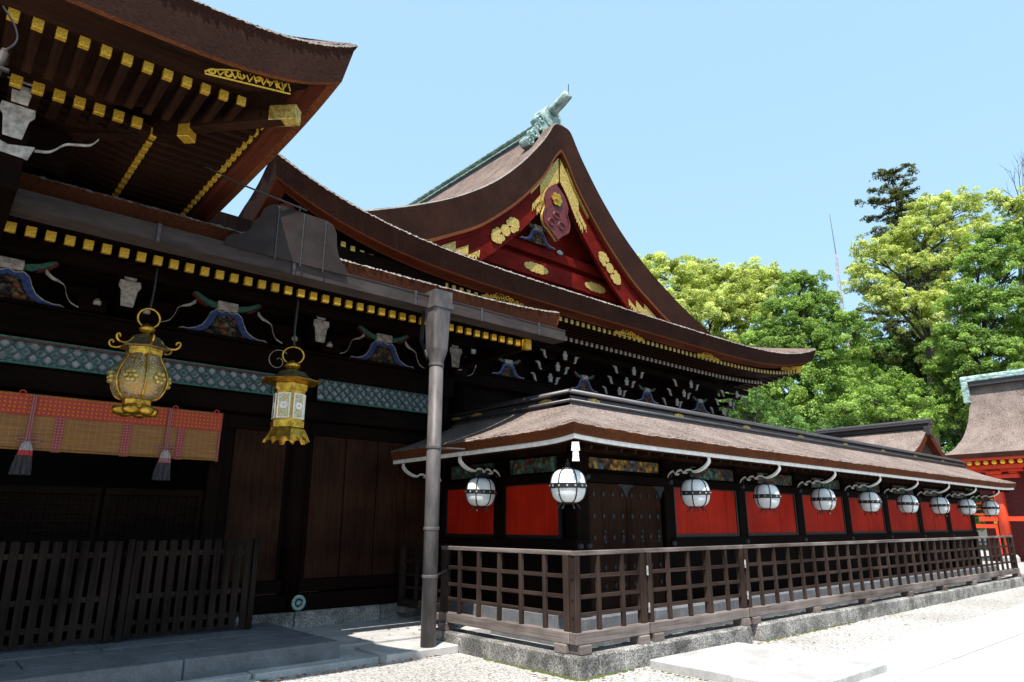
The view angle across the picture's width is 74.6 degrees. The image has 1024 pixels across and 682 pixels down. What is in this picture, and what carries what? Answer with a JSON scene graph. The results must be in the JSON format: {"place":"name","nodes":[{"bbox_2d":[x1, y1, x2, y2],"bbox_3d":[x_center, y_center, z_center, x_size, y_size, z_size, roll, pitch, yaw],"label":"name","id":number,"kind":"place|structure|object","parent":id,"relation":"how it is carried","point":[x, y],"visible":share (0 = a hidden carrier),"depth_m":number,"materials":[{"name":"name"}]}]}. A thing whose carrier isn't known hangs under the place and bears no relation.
{"place":"outdoors","nodes":[
{"label":"outdoors","id":0,"kind":"place"},
{"bbox_2d":[238,84,815,595],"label":"hall","id":1,"kind":"structure","parent":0,"point":[524,218],"depth_m":18.52,"materials":[{"name":"brown plant"}]},
{"bbox_2d":[196,0,1023,489],"label":"sky","id":2,"kind":"structure","parent":0,"point":[730,131],"materials":[{"name":"blue"}]},
{"bbox_2d":[236,549,1023,681],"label":"gravel ground","id":3,"kind":"structure","parent":0,"point":[460,667],"depth_m":8.71,"materials":[{"name":"beige gravel"}]},
{"bbox_2d":[0,622,339,681],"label":"stone platform","id":4,"kind":"structure","parent":3,"relation":"on","point":[156,657],"depth_m":7.36,"materials":[{"name":"grey stone"}]},
{"bbox_2d":[0,540,122,649],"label":"slatted barrier","id":5,"kind":"object","parent":4,"relation":"on","point":[102,624],"visible":1,"depth_m":7.71,"materials":[{"name":"brown wood"}]},
{"bbox_2d":[113,538,259,641],"bbox_3d":[-4.115,3.144,8.633,1.640,1.164,0.095,13,-20,-39],"label":"slatted barrier","id":6,"kind":"object","parent":4,"relation":"on","point":[244,613],"visible":1,"depth_m":8.57,"materials":[{"name":"brown wood"}]},
{"bbox_2d":[0,0,559,645],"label":"shrine hall","id":7,"kind":"structure","parent":3,"relation":"on","point":[146,110],"depth_m":8.94,"materials":[{"name":"brown wood"}]},
{"bbox_2d":[0,6,18,75],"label":"conduit lamp","id":8,"kind":"object","parent":7,"relation":"attached to","point":[4,54],"visible":1,"depth_m":4.90,"materials":[{"name":"grey metal"}]},
{"bbox_2d":[0,484,101,639],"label":"lattice door","id":9,"kind":"structure","parent":7,"relation":"in","point":[28,513],"depth_m":8.32,"materials":[{"name":"brown wood"}]},
{"bbox_2d":[0,389,222,461],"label":"bamboo blind","id":10,"kind":"object","parent":7,"relation":"hanging from","point":[72,425],"visible":1,"depth_m":8.64,"materials":[{"name":"brown wood"}]},
{"bbox_2d":[8,395,39,474],"bbox_3d":[-5.820,1.122,8.072,0.219,0.950,0.211,1,-15,-3],"label":"tassel","id":11,"kind":"object","parent":10,"relation":"hanging from","point":[21,464],"visible":1,"depth_m":7.98,"materials":[{"name":"grey fabric"}]},
{"bbox_2d":[152,409,175,480],"bbox_3d":[-4.658,1.389,9.048,0.219,0.950,0.211,1,-15,-3],"label":"tassel","id":12,"kind":"object","parent":10,"relation":"hanging from","point":[161,470],"visible":1,"depth_m":8.95,"materials":[{"name":"grey fabric"}]},
{"bbox_2d":[106,268,181,417],"bbox_3d":[-4.169,-0.012,7.649,0.676,1.745,0.772,13,-20,-39],"label":"hanging lantern","id":13,"kind":"object","parent":7,"relation":"hanging from","point":[139,379],"visible":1,"depth_m":7.39,"materials":[{"name":"gold metal"}]},
{"bbox_2d":[90,487,203,631],"bbox_3d":[-4.881,2.887,8.991,1.230,1.770,0.080,13,-20,-39],"label":"lattice door","id":14,"kind":"structure","parent":7,"relation":"in","point":[139,514],"depth_m":9.06,"materials":[{"name":"brown wood"}]},
{"bbox_2d":[201,165,306,211],"bbox_3d":[-3.150,-1.833,8.032,0.068,0.090,1.640,-11,-19,35],"label":"cable","id":15,"kind":"object","parent":7,"relation":"attached to","point":[233,180],"visible":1,"depth_m":8.12,"materials":[{"name":"black metal"}]},
{"bbox_2d":[261,299,321,444],"bbox_3d":[-2.857,0.364,8.731,0.765,1.900,0.780,13,-20,-39],"label":"hanging lantern","id":16,"kind":"object","parent":7,"relation":"hanging from","point":[291,383],"visible":1,"depth_m":8.48,"materials":[{"name":"gold metal"}]},
{"bbox_2d":[177,638,457,681],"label":"slab","id":17,"kind":"structure","parent":3,"relation":"on","point":[395,651],"depth_m":8.06,"materials":[{"name":"stone"}]},
{"bbox_2d":[9,188,565,647],"bbox_3d":[-4.480,0.624,6.686,13.930,5.400,0.769,13,-20,-39],"label":"rain gutter","id":18,"kind":"object","parent":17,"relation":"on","point":[285,244],"visible":0.97,"depth_m":8.59,"materials":[{"name":"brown metal"}]},
{"bbox_2d":[293,616,490,651],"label":"slab","id":19,"kind":"structure","parent":3,"relation":"on","point":[372,632],"depth_m":9.67,"materials":[{"name":"stone"}]},
{"bbox_2d":[396,542,451,619],"bbox_3d":[-1.401,3.777,10.659,0.180,1.088,1.350,13,-20,-39],"label":"wooden railing","id":20,"kind":"object","parent":19,"relation":"on","point":[405,604],"visible":0.61,"depth_m":10.87,"materials":[{"name":"brown wood"}]},
{"bbox_2d":[491,634,552,645],"bbox_3d":[7.590,5.777,14.944,20.420,0.131,2.570,13,-20,-39],"label":"strip behind kerb","id":21,"kind":"object","parent":3,"relation":"on","point":[523,640],"visible":0.04,"depth_m":9.43,"materials":[{"name":"grey stone"}]},
{"bbox_2d":[437,565,996,647],"bbox_3d":[6.552,5.793,15.751,18.144,0.526,3.774,13,-20,-39],"label":"base step","id":22,"kind":"object","parent":3,"relation":"on","point":[587,623],"visible":0.11,"depth_m":10.25,"materials":[{"name":"grey stone"}]},
{"bbox_2d":[390,389,1015,612],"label":"roofed wall","id":23,"kind":"structure","parent":22,"relation":"on","point":[636,463],"depth_m":11.21,"materials":[{"name":"brown plant"}]},
{"bbox_2d":[465,469,496,511],"bbox_3d":[-0.477,2.283,10.285,0.478,0.634,0.484,-9,-18,37],"label":"paper lantern","id":24,"kind":"object","parent":23,"relation":"hanging from","point":[480,490],"visible":1,"depth_m":10.12,"materials":[{"name":"white paper"}]},
{"bbox_2d":[549,459,586,508],"bbox_3d":[0.725,1.843,8.673,0.484,0.634,0.478,9,-17,-30],"label":"paper lantern","id":25,"kind":"object","parent":23,"relation":"hanging from","point":[568,485],"visible":1,"depth_m":8.51,"materials":[{"name":"white paper"}]},
{"bbox_2d":[588,483,633,610],"bbox_3d":[1.483,2.983,9.858,1.040,1.740,0.080,13,-20,-39],"label":"door","id":26,"kind":"structure","parent":23,"relation":"in","point":[607,502],"depth_m":9.81,"materials":[{"name":"brown wood"}]},
{"bbox_2d":[626,485,665,605],"bbox_3d":[2.123,3.130,10.395,1.025,1.740,0.080,13,-20,-39],"label":"door","id":27,"kind":"structure","parent":23,"relation":"in","point":[643,509],"depth_m":10.38,"materials":[{"name":"brown wood"}]},
{"bbox_2d":[679,473,710,511],"bbox_3d":[2.881,2.362,10.573,0.484,0.634,0.478,11,-17,-40],"label":"paper lantern","id":28,"kind":"object","parent":23,"relation":"hanging from","point":[694,492],"visible":1,"depth_m":10.41,"materials":[{"name":"white paper"}]},
{"bbox_2d":[752,479,780,512],"bbox_3d":[4.533,2.741,11.961,0.478,0.634,0.484,-7,-17,27],"label":"paper lantern","id":29,"kind":"object","parent":23,"relation":"hanging from","point":[766,496],"visible":1,"depth_m":11.80,"materials":[{"name":"white paper"}]},
{"bbox_2d":[810,483,836,514],"bbox_3d":[6.184,3.120,13.349,0.478,0.634,0.484,-2,-16,6],"label":"paper lantern","id":30,"kind":"object","parent":23,"relation":"hanging from","point":[822,498],"visible":1,"depth_m":13.19,"materials":[{"name":"white paper"}]},
{"bbox_2d":[857,487,881,514],"bbox_3d":[7.836,3.499,14.736,0.478,0.634,0.484,4,-15,-14],"label":"paper lantern","id":31,"kind":"object","parent":23,"relation":"hanging from","point":[869,501],"visible":1,"depth_m":14.58,"materials":[{"name":"white paper"}]},
{"bbox_2d":[896,491,918,515],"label":"paper lantern","id":32,"kind":"object","parent":23,"relation":"hanging from","point":[906,503],"visible":1,"depth_m":15.98,"materials":[{"name":"white paper"}]},
{"bbox_2d":[929,493,950,516],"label":"paper lantern","id":33,"kind":"object","parent":23,"relation":"hanging from","point":[938,504],"visible":1,"depth_m":17.36,"materials":[{"name":"white paper"}]},
{"bbox_2d":[957,496,976,517],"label":"paper lantern","id":34,"kind":"object","parent":23,"relation":"hanging from","point":[966,506],"visible":1,"depth_m":18.75,"materials":[{"name":"white paper"}]},
{"bbox_2d":[981,497,999,517],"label":"paper lantern","id":35,"kind":"object","parent":23,"relation":"hanging from","point":[989,507],"visible":1,"depth_m":20.14,"materials":[{"name":"white paper"}]},
{"bbox_2d":[483,598,964,680],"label":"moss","id":36,"kind":"object","parent":3,"relation":"on","point":[567,677],"visible":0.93,"depth_m":7.60,"materials":[{"name":"green plant"}]},
{"bbox_2d":[436,574,1023,679],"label":"kerb","id":37,"kind":"structure","parent":3,"relation":"on","point":[610,658],"depth_m":8.74,"materials":[{"name":"stone"}]},
{"bbox_2d":[438,546,570,653],"bbox_3d":[-0.150,3.181,8.480,0.180,1.088,2.500,13,-20,-39],"label":"wooden railing","id":38,"kind":"object","parent":37,"relation":"on","point":[449,620],"visible":0.89,"depth_m":8.31,"materials":[{"name":"brown wood"}]},
{"bbox_2d":[569,548,649,655],"bbox_3d":[1.151,3.018,7.884,1.270,1.088,0.180,13,-20,-39],"label":"wooden railing","id":39,"kind":"object","parent":37,"relation":"on","point":[581,642],"visible":1,"depth_m":7.79,"materials":[{"name":"brown wood"}]},
{"bbox_2d":[642,545,750,641],"bbox_3d":[2.504,3.329,9.022,2.290,1.088,0.180,13,-20,-39],"label":"wooden railing","id":40,"kind":"object","parent":37,"relation":"on","point":[739,616],"visible":0.97,"depth_m":8.95,"materials":[{"name":"brown wood"}]},
{"bbox_2d":[742,535,1021,624],"bbox_3d":[8.643,4.738,14.178,13.960,1.088,0.180,13,-20,-39],"label":"wooden railing","id":41,"kind":"object","parent":37,"relation":"on","point":[814,604],"visible":0.99,"depth_m":12.43,"materials":[{"name":"brown wood"}]},
{"bbox_2d":[650,642,887,681],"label":"stone step","id":42,"kind":"object","parent":3,"relation":"on","point":[738,662],"visible":0.94,"depth_m":7.47,"materials":[{"name":"white stone"}]},
{"bbox_2d":[718,388,866,432],"bbox_3d":[15.627,7.511,39.555,11.750,10.156,5.225,4,-16,-14],"label":"broadleaf tree","id":43,"kind":"object","parent":3,"relation":"on","point":[798,421],"visible":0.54,"depth_m":39.67,"materials":[{"name":"green plant"}]},
{"bbox_2d":[721,268,886,430],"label":"broadleaf tree","id":44,"kind":"object","parent":3,"relation":"on","point":[823,334],"visible":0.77,"depth_m":45.41,"materials":[{"name":"green plant"}]},
{"bbox_2d":[817,366,947,430],"bbox_3d":[22.109,6.906,39.224,7.527,11.065,4.889,-1,-15,3],"label":"broadleaf tree","id":45,"kind":"object","parent":3,"relation":"on","point":[860,395],"visible":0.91,"depth_m":39.71,"materials":[{"name":"green plant"}]},
{"bbox_2d":[816,418,954,475],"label":"hall","id":46,"kind":"structure","parent":3,"relation":"on","point":[915,435],"depth_m":25.44,"materials":[{"name":"brown plant"}]},
{"bbox_2d":[838,604,1023,681],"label":"paved path","id":47,"kind":"structure","parent":0,"point":[987,647],"depth_m":8.59,"materials":[{"name":"stone"}]},
{"bbox_2d":[977,528,986,546],"bbox_3d":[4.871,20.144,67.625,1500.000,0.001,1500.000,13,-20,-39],"label":"woodland ground","id":48,"kind":"structure","parent":0,"point":[983,533],"depth_m":102.77,"materials":[{"name":"grey"}]},
{"bbox_2d":[637,251,791,345],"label":"broadleaf tree","id":49,"kind":"object","parent":48,"relation":"on","point":[696,295],"visible":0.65,"depth_m":59.76,"materials":[{"name":"green plant"}]},
{"bbox_2d":[829,214,848,345],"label":"radio mast","id":50,"kind":"object","parent":48,"relation":"on","point":[838,270],"visible":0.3,"depth_m":160.01,"materials":[{"name":"metal"}]},
{"bbox_2d":[719,330,965,450],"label":"broadleaf tree","id":51,"kind":"object","parent":48,"relation":"on","point":[890,345],"visible":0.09,"depth_m":61.48,"materials":[{"name":"green plant"}]},
{"bbox_2d":[840,185,1008,447],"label":"broadleaf tree","id":52,"kind":"object","parent":48,"relation":"on","point":[924,299],"visible":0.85,"depth_m":53.30,"materials":[{"name":"green plant"}]},
{"bbox_2d":[845,163,1006,445],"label":"conifer tree","id":53,"kind":"object","parent":48,"relation":"on","point":[898,195],"visible":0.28,"depth_m":63.92,"materials":[{"name":"green plant"}]},
{"bbox_2d":[941,442,987,546],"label":"broadleaf tree","id":54,"kind":"object","parent":48,"relation":"on","point":[949,448],"visible":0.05,"depth_m":49.03,"materials":[{"name":"green plant"}]},
{"bbox_2d":[910,222,1023,437],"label":"broadleaf tree","id":55,"kind":"object","parent":48,"relation":"on","point":[991,342],"visible":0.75,"depth_m":44.46,"materials":[{"name":"green plant"}]},
{"bbox_2d":[974,186,1023,285],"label":"broadleaf tree","id":56,"kind":"object","parent":48,"relation":"on","point":[1008,203],"visible":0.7,"depth_m":60.97,"materials":[{"name":"green plant"}]},
{"bbox_2d":[996,153,1023,285],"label":"bare tree","id":57,"kind":"object","parent":48,"relation":"on","point":[1022,165],"visible":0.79,"depth_m":63.23,"materials":[{"name":"brown plant"}]},
{"bbox_2d":[945,368,1023,562],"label":"vermilion gate","id":58,"kind":"structure","parent":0,"point":[992,440],"depth_m":30.90,"materials":[{"name":"orange plant"}]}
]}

